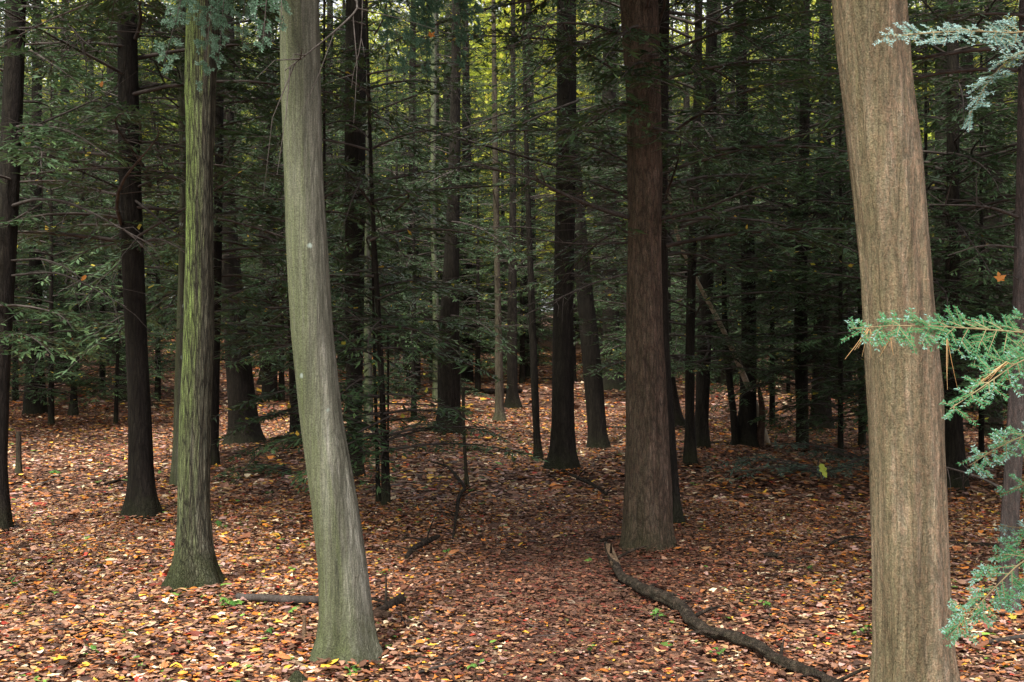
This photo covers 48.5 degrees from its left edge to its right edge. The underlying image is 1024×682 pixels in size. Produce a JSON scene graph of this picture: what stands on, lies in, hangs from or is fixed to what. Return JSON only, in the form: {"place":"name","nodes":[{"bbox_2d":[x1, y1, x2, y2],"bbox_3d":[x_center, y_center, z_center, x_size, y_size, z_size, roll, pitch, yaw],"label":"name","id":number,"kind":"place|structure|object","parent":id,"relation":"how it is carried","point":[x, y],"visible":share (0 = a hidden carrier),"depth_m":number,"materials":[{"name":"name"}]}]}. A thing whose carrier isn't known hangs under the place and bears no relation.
{"place":"outdoors","nodes":[
{"label":"outdoors","id":0,"kind":"place"},
{"bbox_2d":[1,0,1016,311],"label":"sky","id":1,"kind":"structure","parent":0,"point":[338,1],"materials":[{"name":"white"}]},
{"bbox_2d":[0,311,1023,681],"bbox_3d":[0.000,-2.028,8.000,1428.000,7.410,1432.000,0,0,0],"label":"ground","id":2,"kind":"structure","parent":0,"point":[548,341],"depth_m":8.17,"materials":[{"name":"brown soil"}]},
{"bbox_2d":[14,431,22,477],"bbox_3d":[-5.734,1.379,13.218,0.114,0.655,0.120,0,0,0],"label":"broken stub","id":3,"kind":"object","parent":2,"relation":"on","point":[18,466],"visible":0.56,"depth_m":13.19,"materials":[{"name":"brown plant"}]},
{"bbox_2d":[0,66,92,400],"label":"young hemlock","id":4,"kind":"object","parent":2,"relation":"on","point":[14,398],"visible":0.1,"depth_m":26.29,"materials":[{"name":"green plant"}]},
{"bbox_2d":[21,12,104,334],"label":"hemlock","id":5,"kind":"object","parent":2,"relation":"on","point":[56,206],"visible":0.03,"depth_m":43.91,"materials":[{"name":"green plant"}]},
{"bbox_2d":[10,32,126,426],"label":"young hemlock","id":6,"kind":"object","parent":2,"relation":"on","point":[50,391],"visible":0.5,"depth_m":21.11,"materials":[{"name":"green plant"}]},
{"bbox_2d":[0,0,147,416],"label":"dark hemlock","id":7,"kind":"object","parent":2,"relation":"on","point":[35,408],"visible":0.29,"depth_m":23.55,"materials":[{"name":"green plant"}]},
{"bbox_2d":[0,0,164,381],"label":"dark hemlock","id":8,"kind":"object","parent":2,"relation":"on","point":[60,255],"visible":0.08,"depth_m":30.95,"materials":[{"name":"green plant"}]},
{"bbox_2d":[11,15,154,417],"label":"slender tree","id":9,"kind":"object","parent":2,"relation":"on","point":[73,410],"visible":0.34,"depth_m":22.84,"materials":[{"name":"green plant"}]},
{"bbox_2d":[0,0,179,534],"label":"dark hemlock","id":10,"kind":"object","parent":2,"relation":"on","point":[13,146],"visible":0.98,"depth_m":9.32,"materials":[{"name":"green plant"}]},
{"bbox_2d":[43,7,150,340],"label":"hemlock","id":11,"kind":"object","parent":2,"relation":"on","point":[88,126],"visible":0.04,"depth_m":51.36,"materials":[{"name":"green plant"}]},
{"bbox_2d":[20,2,177,392],"bbox_3d":[-10.335,-3.483,28.169,4.091,9.840,4.473,0,0,0],"label":"young hemlock","id":12,"kind":"object","parent":2,"relation":"on","point":[101,372],"visible":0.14,"depth_m":28.29,"materials":[{"name":"green plant"}]},
{"bbox_2d":[24,0,177,365],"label":"hemlock","id":13,"kind":"object","parent":2,"relation":"on","point":[109,71],"visible":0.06,"depth_m":35.51,"materials":[{"name":"green plant"}]},
{"bbox_2d":[42,6,177,401],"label":"dark hemlock","id":14,"kind":"object","parent":2,"relation":"on","point":[121,398],"visible":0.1,"depth_m":27.11,"materials":[{"name":"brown plant"}]},
{"bbox_2d":[62,145,178,424],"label":"conifer tree","id":15,"kind":"object","parent":2,"relation":"on","point":[117,386],"visible":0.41,"depth_m":21.31,"materials":[{"name":"green plant"}]},
{"bbox_2d":[0,0,279,597],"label":"mossy tree","id":16,"kind":"object","parent":2,"relation":"on","point":[194,563],"visible":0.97,"depth_m":7.20,"materials":[{"name":"green plant"}]},
{"bbox_2d":[61,81,222,400],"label":"young hemlock","id":17,"kind":"object","parent":2,"relation":"on","point":[158,364],"visible":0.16,"depth_m":27.36,"materials":[{"name":"green plant"}]},
{"bbox_2d":[42,0,250,330],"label":"autumn tree","id":18,"kind":"object","parent":2,"relation":"on","point":[171,262],"depth_m":61.14,"materials":[{"name":"green plant"}]},
{"bbox_2d":[106,112,256,375],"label":"slender tree","id":19,"kind":"object","parent":2,"relation":"on","point":[169,327],"visible":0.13,"depth_m":24.18,"materials":[{"name":"green plant"}]},
{"bbox_2d":[2,0,386,486],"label":"brown tree","id":20,"kind":"object","parent":2,"relation":"on","point":[180,107],"visible":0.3,"depth_m":12.36,"materials":[{"name":"grey plant"}]},
{"bbox_2d":[139,5,277,297],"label":"hemlock","id":21,"kind":"object","parent":2,"relation":"on","point":[175,136],"visible":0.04,"depth_m":42.84,"materials":[{"name":"green plant"}]},
{"bbox_2d":[0,0,418,521],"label":"dark hemlock","id":22,"kind":"object","parent":2,"relation":"on","point":[141,497],"visible":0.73,"depth_m":10.25,"materials":[{"name":"green plant"}]},
{"bbox_2d":[151,8,284,446],"bbox_3d":[-4.308,-7.324,17.487,2.574,18.121,3.967,0,0,0],"label":"dark hemlock","id":23,"kind":"object","parent":2,"relation":"on","point":[240,385],"visible":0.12,"depth_m":17.37,"materials":[{"name":"brown plant"}]},
{"bbox_2d":[24,0,425,468],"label":"dark hemlock","id":24,"kind":"object","parent":2,"relation":"on","point":[218,251],"visible":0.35,"depth_m":14.40,"materials":[{"name":"green plant"}]},
{"bbox_2d":[212,462,297,479],"bbox_3d":[-3.042,1.562,13.590,0.988,0.231,1.036,0,0,0],"label":"hemlock bough","id":25,"kind":"object","parent":2,"relation":"on","point":[261,467],"visible":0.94,"depth_m":13.61,"materials":[{"name":"green plant"}]},
{"bbox_2d":[148,0,380,401],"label":"hemlock","id":26,"kind":"object","parent":2,"relation":"on","point":[270,387],"visible":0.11,"depth_m":28.12,"materials":[{"name":"green plant"}]},
{"bbox_2d":[235,593,317,603],"bbox_3d":[-1.401,1.534,6.765,0.512,0.060,0.095,0,0,6],"label":"fallen log","id":27,"kind":"object","parent":2,"relation":"on","point":[293,599],"visible":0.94,"depth_m":6.73,"materials":[{"name":"grey wood"}]},
{"bbox_2d":[220,86,345,400],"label":"young hemlock","id":28,"kind":"object","parent":2,"relation":"on","point":[281,377],"visible":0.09,"depth_m":28.30,"materials":[{"name":"green plant"}]},
{"bbox_2d":[164,9,411,448],"bbox_3d":[-3.410,-4.379,16.583,3.361,12.122,3.748,0,0,17],"label":"dark hemlock","id":29,"kind":"object","parent":2,"relation":"on","point":[292,379],"visible":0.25,"depth_m":16.60,"materials":[{"name":"green plant"}]},
{"bbox_2d":[235,23,340,365],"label":"dark hemlock","id":30,"kind":"object","parent":2,"relation":"on","point":[272,36],"visible":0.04,"depth_m":39.03,"materials":[{"name":"green plant"}]},
{"bbox_2d":[170,0,460,484],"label":"young hemlock","id":31,"kind":"object","parent":2,"relation":"on","point":[275,413],"visible":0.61,"depth_m":11.09,"materials":[{"name":"green plant"}]},
{"bbox_2d":[245,0,425,340],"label":"hemlock","id":32,"kind":"object","parent":2,"relation":"on","point":[331,49],"visible":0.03,"depth_m":36.84,"materials":[{"name":"green plant"}]},
{"bbox_2d":[284,1,404,368],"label":"hemlock","id":33,"kind":"object","parent":2,"relation":"on","point":[343,4],"visible":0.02,"depth_m":41.62,"materials":[{"name":"green plant"}]},
{"bbox_2d":[247,0,445,670],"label":"grey barked tree","id":34,"kind":"object","parent":2,"relation":"on","point":[346,630],"visible":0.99,"depth_m":5.61,"materials":[{"name":"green plant"}]},
{"bbox_2d":[285,8,439,371],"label":"hemlock","id":35,"kind":"object","parent":2,"relation":"on","point":[337,160],"visible":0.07,"depth_m":31.02,"materials":[{"name":"green plant"}]},
{"bbox_2d":[252,0,483,479],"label":"dark hemlock","id":36,"kind":"object","parent":2,"relation":"on","point":[356,138],"visible":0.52,"depth_m":12.53,"materials":[{"name":"green plant"}]},
{"bbox_2d":[371,235,380,503],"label":"slender tree","id":37,"kind":"object","parent":2,"relation":"on","point":[378,495],"visible":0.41,"depth_m":10.91,"materials":[{"name":"brown plant"}]},
{"bbox_2d":[319,0,438,423],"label":"slender tree","id":38,"kind":"object","parent":2,"relation":"on","point":[369,371],"visible":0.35,"depth_m":21.07,"materials":[{"name":"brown plant"}]},
{"bbox_2d":[214,0,547,508],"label":"slender tree","id":39,"kind":"object","parent":2,"relation":"on","point":[380,378],"visible":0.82,"depth_m":10.73,"materials":[{"name":"green plant"}]},
{"bbox_2d":[371,2,420,356],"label":"hemlock","id":40,"kind":"object","parent":2,"relation":"on","point":[387,139],"visible":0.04,"depth_m":52.16,"materials":[{"name":"green plant"}]},
{"bbox_2d":[327,20,491,398],"bbox_3d":[-2.873,-3.322,28.789,4.432,9.842,3.966,0,0,25],"label":"young hemlock","id":41,"kind":"object","parent":2,"relation":"on","point":[396,218],"visible":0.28,"depth_m":28.96,"materials":[{"name":"green plant"}]},
{"bbox_2d":[334,0,487,320],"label":"hemlock","id":42,"kind":"object","parent":2,"relation":"on","point":[405,115],"visible":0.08,"depth_m":38.98,"materials":[{"name":"green plant"}]},
{"bbox_2d":[332,73,494,415],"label":"young hemlock","id":43,"kind":"object","parent":2,"relation":"on","point":[412,385],"visible":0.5,"depth_m":23.57,"materials":[{"name":"green plant"}]},
{"bbox_2d":[330,0,500,388],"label":"hemlock","id":44,"kind":"object","parent":2,"relation":"on","point":[411,61],"visible":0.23,"depth_m":33.40,"materials":[{"name":"green plant"}]},
{"bbox_2d":[377,0,507,400],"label":"slender tree","id":45,"kind":"object","parent":2,"relation":"on","point":[435,301],"visible":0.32,"depth_m":28.58,"materials":[{"name":"brown plant"}]},
{"bbox_2d":[370,0,524,381],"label":"hemlock","id":46,"kind":"object","parent":2,"relation":"on","point":[420,168],"visible":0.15,"depth_m":36.71,"materials":[{"name":"green plant"}]},
{"bbox_2d":[380,0,516,313],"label":"hemlock","id":47,"kind":"object","parent":2,"relation":"on","point":[448,79],"visible":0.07,"depth_m":45.99,"materials":[{"name":"green plant"}]},
{"bbox_2d":[371,1,526,436],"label":"dark hemlock","id":48,"kind":"object","parent":2,"relation":"on","point":[449,389],"visible":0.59,"depth_m":19.01,"materials":[{"name":"green plant"}]},
{"bbox_2d":[385,1,516,393],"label":"slender tree","id":49,"kind":"object","parent":2,"relation":"on","point":[473,58],"visible":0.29,"depth_m":30.73,"materials":[{"name":"green plant"}]},
{"bbox_2d":[372,0,541,327],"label":"hemlock","id":50,"kind":"object","parent":2,"relation":"on","point":[481,114],"visible":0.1,"depth_m":41.57,"materials":[{"name":"green plant"}]},
{"bbox_2d":[381,2,535,381],"bbox_3d":[-1.675,-6.669,37.197,5.078,16.348,5.042,0,0,20],"label":"hemlock","id":51,"kind":"object","parent":2,"relation":"on","point":[466,375],"visible":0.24,"depth_m":36.87,"materials":[{"name":"green plant"}]},
{"bbox_2d":[462,388,469,489],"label":"broken sapling","id":52,"kind":"object","parent":2,"relation":"on","point":[466,479],"visible":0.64,"depth_m":12.16,"materials":[{"name":"brown plant"}]},
{"bbox_2d":[418,162,525,394],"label":"young hemlock","id":53,"kind":"object","parent":2,"relation":"on","point":[477,352],"visible":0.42,"depth_m":30.72,"materials":[{"name":"green plant"}]},
{"bbox_2d":[322,0,626,473],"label":"dark hemlock","id":54,"kind":"object","parent":2,"relation":"on","point":[562,453],"visible":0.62,"depth_m":13.72,"materials":[{"name":"brown plant"}]},
{"bbox_2d":[439,134,548,359],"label":"young hemlock","id":55,"kind":"object","parent":2,"relation":"on","point":[501,261],"visible":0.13,"depth_m":43.74,"materials":[{"name":"green plant"}]},
{"bbox_2d":[370,0,626,351],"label":"autumn tree","id":56,"kind":"object","parent":2,"relation":"on","point":[502,54],"visible":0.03,"depth_m":57.38,"materials":[{"name":"green plant"}]},
{"bbox_2d":[461,0,537,423],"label":"slender tree","id":57,"kind":"object","parent":2,"relation":"on","point":[499,414],"visible":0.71,"depth_m":22.45,"materials":[{"name":"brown plant"}]},
{"bbox_2d":[475,84,543,366],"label":"hemlock","id":58,"kind":"object","parent":2,"relation":"on","point":[504,215],"visible":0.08,"depth_m":47.91,"materials":[{"name":"green plant"}]},
{"bbox_2d":[469,0,553,409],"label":"dark hemlock","id":59,"kind":"object","parent":2,"relation":"on","point":[512,400],"visible":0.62,"depth_m":26.02,"materials":[{"name":"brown plant"}]},
{"bbox_2d":[0,332,1023,681],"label":"fallen leaves","id":60,"kind":"object","parent":2,"relation":"on","point":[240,580],"depth_m":8.13,"materials":[{"name":"brown plant"}]},
{"bbox_2d":[371,575,405,610],"bbox_3d":[-0.782,1.482,6.672,0.214,0.180,0.433,0,0,25],"label":"fallen log","id":61,"kind":"object","parent":60,"relation":"on","point":[398,599],"visible":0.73,"depth_m":6.66,"materials":[{"name":"brown wood"}]},
{"bbox_2d":[391,514,440,558],"bbox_3d":[-0.794,1.457,8.565,0.372,0.214,0.837,0,0,7],"label":"fallen branch","id":62,"kind":"object","parent":60,"relation":"on","point":[420,544],"visible":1,"depth_m":8.68,"materials":[{"name":"brown wood"}]},
{"bbox_2d":[422,458,482,541],"bbox_3d":[-0.583,1.495,11.460,0.575,0.216,4.848,0,0,-3],"label":"fallen branch","id":63,"kind":"object","parent":60,"relation":"on","point":[459,496],"visible":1,"depth_m":10.72,"materials":[{"name":"brown wood"}]},
{"bbox_2d":[492,3,554,460],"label":"slender tree","id":64,"kind":"object","parent":2,"relation":"on","point":[537,448],"visible":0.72,"depth_m":15.19,"materials":[{"name":"brown plant"}]},
{"bbox_2d":[471,138,577,383],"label":"young hemlock","id":65,"kind":"object","parent":2,"relation":"on","point":[522,349],"visible":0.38,"depth_m":36.52,"materials":[{"name":"green plant"}]},
{"bbox_2d":[472,2,590,376],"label":"hemlock","id":66,"kind":"object","parent":2,"relation":"on","point":[527,370],"visible":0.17,"depth_m":40.84,"materials":[{"name":"green plant"}]},
{"bbox_2d":[475,0,590,365],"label":"hemlock","id":67,"kind":"object","parent":2,"relation":"on","point":[543,238],"visible":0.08,"depth_m":48.26,"materials":[{"name":"green plant"}]},
{"bbox_2d":[474,0,627,383],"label":"hemlock","id":68,"kind":"object","parent":2,"relation":"on","point":[551,100],"visible":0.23,"depth_m":36.39,"materials":[{"name":"green plant"}]},
{"bbox_2d":[493,1,626,449],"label":"dark hemlock","id":69,"kind":"object","parent":2,"relation":"on","point":[597,437],"visible":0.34,"depth_m":17.18,"materials":[{"name":"brown plant"}]},
{"bbox_2d":[521,2,625,356],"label":"hemlock","id":70,"kind":"object","parent":2,"relation":"on","point":[599,213],"visible":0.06,"depth_m":51.27,"materials":[{"name":"green plant"}]},
{"bbox_2d":[544,0,627,390],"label":"dark hemlock","id":71,"kind":"object","parent":2,"relation":"on","point":[617,383],"visible":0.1,"depth_m":33.34,"materials":[{"name":"brown plant"}]},
{"bbox_2d":[533,2,687,327],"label":"hemlock","id":72,"kind":"object","parent":2,"relation":"on","point":[598,312],"visible":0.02,"depth_m":41.56,"materials":[{"name":"green plant"}]},
{"bbox_2d":[434,0,807,555],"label":"reddish hemlock","id":73,"kind":"object","parent":2,"relation":"on","point":[647,519],"visible":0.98,"depth_m":8.61,"materials":[{"name":"brown plant"}]},
{"bbox_2d":[524,55,717,383],"bbox_3d":[3.214,-3.042,29.474,4.684,9.387,4.727,0,0,39],"label":"young hemlock","id":74,"kind":"object","parent":2,"relation":"on","point":[599,307],"visible":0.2,"depth_m":29.12,"materials":[{"name":"green plant"}]},
{"bbox_2d":[531,0,733,352],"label":"hemlock","id":75,"kind":"object","parent":2,"relation":"on","point":[621,248],"visible":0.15,"depth_m":30.54,"materials":[{"name":"green plant"}]},
{"bbox_2d":[341,0,973,526],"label":"dark hemlock","id":76,"kind":"object","parent":2,"relation":"on","point":[813,234],"visible":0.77,"depth_m":10.02,"materials":[{"name":"green plant"}]},
{"bbox_2d":[525,0,798,429],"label":"dark hemlock","id":77,"kind":"object","parent":2,"relation":"on","point":[679,419],"visible":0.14,"depth_m":20.94,"materials":[{"name":"green plant"}]},
{"bbox_2d":[620,5,738,367],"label":"hemlock","id":78,"kind":"object","parent":2,"relation":"on","point":[686,103],"visible":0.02,"depth_m":45.48,"materials":[{"name":"green plant"}]},
{"bbox_2d":[494,0,908,466],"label":"dark hemlock","id":79,"kind":"object","parent":2,"relation":"on","point":[690,360],"visible":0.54,"depth_m":14.47,"materials":[{"name":"green plant"}]},
{"bbox_2d":[609,0,816,450],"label":"dark hemlock","id":80,"kind":"object","parent":2,"relation":"on","point":[702,434],"visible":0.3,"depth_m":16.55,"materials":[{"name":"green plant"}]},
{"bbox_2d":[668,176,770,444],"bbox_3d":[2.930,-0.297,16.358,0.285,3.936,3.789,0,0,34],"label":"dead snag","id":81,"kind":"object","parent":2,"relation":"on","point":[742,374],"visible":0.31,"depth_m":16.57,"materials":[{"name":"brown wood"}]},
{"bbox_2d":[671,46,787,385],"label":"young hemlock","id":82,"kind":"object","parent":2,"relation":"on","point":[722,376],"visible":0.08,"depth_m":35.06,"materials":[{"name":"green plant"}]},
{"bbox_2d":[669,1,792,340],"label":"autumn tree","id":83,"kind":"object","parent":2,"relation":"on","point":[703,46],"visible":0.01,"depth_m":71.08,"materials":[{"name":"green plant"}]},
{"bbox_2d":[671,5,791,382],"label":"hemlock","id":84,"kind":"object","parent":2,"relation":"on","point":[717,378],"visible":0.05,"depth_m":36.20,"materials":[{"name":"green plant"}]},
{"bbox_2d":[670,0,839,449],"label":"dark hemlock","id":85,"kind":"object","parent":2,"relation":"on","point":[744,431],"visible":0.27,"depth_m":17.25,"materials":[{"name":"green plant"}]},
{"bbox_2d":[673,39,856,426],"bbox_3d":[4.853,-2.025,21.258,4.155,7.487,3.494,0,0,0],"label":"young hemlock","id":86,"kind":"object","parent":2,"relation":"on","point":[771,398],"visible":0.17,"depth_m":21.29,"materials":[{"name":"green plant"}]},
{"bbox_2d":[716,125,853,392],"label":"young hemlock","id":87,"kind":"object","parent":2,"relation":"on","point":[788,388],"visible":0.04,"depth_m":31.39,"materials":[{"name":"green plant"}]},
{"bbox_2d":[702,450,868,484],"bbox_3d":[3.327,1.401,12.926,2.280,0.393,1.685,0,0,0],"label":"hemlock bough","id":88,"kind":"object","parent":2,"relation":"on","point":[831,470],"visible":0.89,"depth_m":12.78,"materials":[{"name":"green plant"}]},
{"bbox_2d":[718,0,857,353],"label":"hemlock","id":89,"kind":"object","parent":2,"relation":"on","point":[760,200],"visible":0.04,"depth_m":33.37,"materials":[{"name":"green plant"}]},
{"bbox_2d":[753,7,857,397],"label":"hemlock","id":90,"kind":"object","parent":2,"relation":"on","point":[850,311],"visible":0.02,"depth_m":29.95,"materials":[{"name":"green plant"}]},
{"bbox_2d":[668,0,988,451],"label":"dark hemlock","id":91,"kind":"object","parent":2,"relation":"on","point":[800,378],"visible":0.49,"depth_m":16.02,"materials":[{"name":"green plant"}]},
{"bbox_2d":[704,0,967,459],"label":"young hemlock","id":92,"kind":"object","parent":2,"relation":"on","point":[820,416],"visible":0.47,"depth_m":15.12,"materials":[{"name":"green plant"}]},
{"bbox_2d":[682,0,1016,430],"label":"dark hemlock","id":93,"kind":"object","parent":2,"relation":"on","point":[827,411],"visible":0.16,"depth_m":20.42,"materials":[{"name":"green plant"}]},
{"bbox_2d":[750,30,972,448],"bbox_3d":[4.968,-2.852,16.819,3.053,9.124,3.406,0,0,42],"label":"slender tree","id":94,"kind":"object","parent":2,"relation":"on","point":[861,437],"visible":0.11,"depth_m":16.77,"materials":[{"name":"green plant"}]},
{"bbox_2d":[707,0,1018,492],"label":"dark hemlock","id":95,"kind":"object","parent":2,"relation":"on","point":[953,161],"visible":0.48,"depth_m":12.09,"materials":[{"name":"green plant"}]},
{"bbox_2d":[761,0,1016,450],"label":"young hemlock","id":96,"kind":"object","parent":2,"relation":"on","point":[816,278],"visible":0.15,"depth_m":13.40,"materials":[{"name":"green plant"}]},
{"bbox_2d":[755,0,1023,619],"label":"lavender barked tree","id":97,"kind":"object","parent":2,"relation":"on","point":[1010,509],"visible":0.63,"depth_m":6.79,"materials":[{"name":"grey plant"}]},
{"bbox_2d":[832,0,960,681],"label":"tan barked tree","id":98,"kind":"object","parent":2,"relation":"on","point":[912,612],"visible":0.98,"depth_m":4.69,"materials":[{"name":"brown plant"}]},
{"bbox_2d":[809,0,1017,476],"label":"young hemlock","id":99,"kind":"object","parent":2,"relation":"on","point":[981,415],"visible":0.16,"depth_m":13.44,"materials":[{"name":"green plant"}]},
{"bbox_2d":[768,440,868,466],"bbox_3d":[3.972,1.326,13.658,1.543,0.330,1.648,0,0,28],"label":"hemlock bough","id":100,"kind":"object","parent":99,"relation":"attached to","point":[836,451],"visible":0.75,"depth_m":13.49,"materials":[{"name":"green plant"}]},
{"bbox_2d":[810,0,1018,384],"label":"hemlock","id":101,"kind":"object","parent":2,"relation":"on","point":[938,263],"visible":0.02,"depth_m":24.50,"materials":[{"name":"green plant"}]},
{"bbox_2d":[817,0,1018,437],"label":"hemlock","id":102,"kind":"object","parent":2,"relation":"on","point":[986,130],"visible":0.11,"depth_m":18.88,"materials":[{"name":"green plant"}]},
{"bbox_2d":[840,12,1023,647],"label":"young hemlock","id":103,"kind":"object","parent":2,"relation":"on","point":[1017,356],"visible":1,"depth_m":3.37,"materials":[{"name":"green plant"}]},
{"bbox_2d":[910,0,1018,401],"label":"hemlock","id":104,"kind":"object","parent":2,"relation":"on","point":[969,58],"visible":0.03,"depth_m":27.40,"materials":[{"name":"green plant"}]},
{"bbox_2d":[920,59,1017,390],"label":"hemlock","id":105,"kind":"object","parent":2,"relation":"on","point":[1010,223],"visible":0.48,"depth_m":11.40,"materials":[{"name":"green plant"}]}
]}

